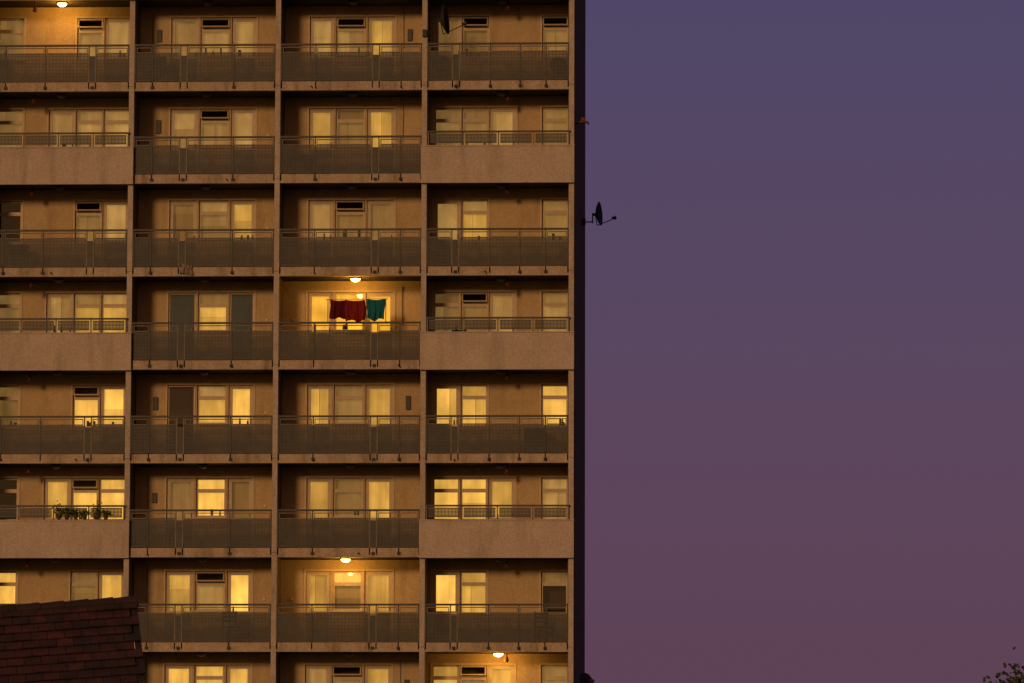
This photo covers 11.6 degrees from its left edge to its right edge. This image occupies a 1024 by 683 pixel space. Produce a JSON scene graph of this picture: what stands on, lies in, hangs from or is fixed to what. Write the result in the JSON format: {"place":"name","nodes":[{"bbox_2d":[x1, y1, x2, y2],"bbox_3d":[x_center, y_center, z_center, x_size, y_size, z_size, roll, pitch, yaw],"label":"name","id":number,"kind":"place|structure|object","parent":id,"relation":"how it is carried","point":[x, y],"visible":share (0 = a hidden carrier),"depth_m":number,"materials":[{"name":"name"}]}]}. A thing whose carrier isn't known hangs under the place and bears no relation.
{"place":"outdoors","nodes":[
{"label":"outdoors","id":0,"kind":"place"},
{"bbox_2d":[4,610,137,682],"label":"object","id":1,"kind":"structure","parent":0,"point":[74,653],"depth_m":89.40,"materials":[{"name":"tile"}]},
{"bbox_2d":[0,595,138,616],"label":"ridge tiles","id":2,"kind":"object","parent":1,"relation":"attached to","point":[38,606],"visible":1,"depth_m":90.15,"materials":[{"name":"tile"}]},
{"bbox_2d":[0,603,145,682],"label":"roof tiles","id":3,"kind":"object","parent":1,"relation":"attached to","point":[120,613],"visible":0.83,"depth_m":89.19,"materials":[{"name":"tile"}]},
{"bbox_2d":[129,608,145,681],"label":"barge boards","id":4,"kind":"object","parent":1,"relation":"attached to","point":[136,628],"visible":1,"depth_m":89.49,"materials":[{"name":"plastic"}]},
{"bbox_2d":[585,0,1023,682],"label":"sky","id":5,"kind":"structure","parent":0,"point":[804,292],"materials":[{"name":"purple"}]},
{"label":"ground","id":6,"kind":"structure","parent":0,"visible":0},
{"bbox_2d":[0,0,585,682],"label":"tower block","id":7,"kind":"structure","parent":6,"relation":"on","point":[310,492],"depth_m":147.07,"materials":[{"name":"concrete"}]},
{"bbox_2d":[51,500,64,519],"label":"potted plant","id":8,"kind":"object","parent":7,"relation":"on","point":[58,515],"visible":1,"depth_m":145.92,"materials":[{"name":"green plant"}]},
{"bbox_2d":[61,506,71,519],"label":"potted plant","id":9,"kind":"object","parent":7,"relation":"on","point":[67,513],"visible":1,"depth_m":145.92,"materials":[{"name":"green plant"}]},
{"bbox_2d":[68,506,79,519],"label":"potted plant","id":10,"kind":"object","parent":7,"relation":"on","point":[74,512],"visible":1,"depth_m":145.91,"materials":[{"name":"green plant"}]},
{"bbox_2d":[77,509,91,519],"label":"potted plant","id":11,"kind":"object","parent":7,"relation":"on","point":[83,514],"visible":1,"depth_m":145.89,"materials":[{"name":"green plant"}]},
{"bbox_2d":[92,500,102,519],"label":"potted plant","id":12,"kind":"object","parent":7,"relation":"on","point":[96,515],"visible":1,"depth_m":145.88,"materials":[{"name":"green plant"}]},
{"bbox_2d":[99,510,111,519],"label":"potted plant","id":13,"kind":"object","parent":7,"relation":"on","point":[106,514],"visible":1,"depth_m":145.85,"materials":[{"name":"green plant"}]},
{"bbox_2d":[169,387,193,453],"bbox_3d":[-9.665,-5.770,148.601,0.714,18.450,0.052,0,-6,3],"label":"brown door","id":14,"kind":"structure","parent":7,"relation":"in","point":[181,399],"depth_m":147.72,"materials":[{"name":"brown wood"}]},
{"bbox_2d":[181,263,192,274],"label":"cleaning rag","id":15,"kind":"object","parent":7,"relation":"attached to","point":[185,269],"visible":1,"depth_m":146.65,"materials":[{"name":"fabric"}]},
{"bbox_2d":[170,295,252,359],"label":"grey doors","id":16,"kind":"structure","parent":7,"relation":"in","point":[182,307],"depth_m":147.97,"materials":[{"name":"wood"}]},
{"bbox_2d":[0,16,568,682],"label":"window frames","id":17,"kind":"structure","parent":7,"relation":"in","point":[454,18],"depth_m":147.68,"materials":[{"name":"paint"}]},
{"bbox_2d":[123,74,456,642],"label":"door panels","id":18,"kind":"structure","parent":7,"relation":"in","point":[316,74],"depth_m":147.47,"materials":[{"name":"paint"}]},
{"bbox_2d":[326,298,385,322],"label":"washing line","id":19,"kind":"object","parent":7,"relation":"attached to","point":[347,309],"visible":1,"depth_m":146.28,"materials":[{"name":"red fabric"}]},
{"bbox_2d":[422,4,466,36],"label":"satellite dish","id":20,"kind":"object","parent":7,"relation":"attached to","point":[443,20],"visible":1,"depth_m":146.87,"materials":[{"name":"metal"}]},
{"bbox_2d":[575,117,588,124],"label":"wall floodlight","id":21,"kind":"object","parent":7,"relation":"attached to","point":[583,119],"depth_m":146.84,"materials":[{"name":"plastic"}]},
{"bbox_2d":[580,673,594,682],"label":"satellite dish","id":22,"kind":"object","parent":7,"relation":"attached to","point":[585,678],"visible":1,"depth_m":146.09,"materials":[{"name":"metal"}]},
{"bbox_2d":[582,202,616,225],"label":"satellite dish","id":23,"kind":"object","parent":7,"relation":"attached to","point":[597,214],"visible":1,"depth_m":152.42,"materials":[{"name":"metal"}]},
{"bbox_2d":[983,646,1023,682],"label":"broadleaf tree","id":24,"kind":"object","parent":6,"relation":"on","point":[1016,678],"visible":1,"depth_m":109.15,"materials":[{"name":"green plant"}]}
]}

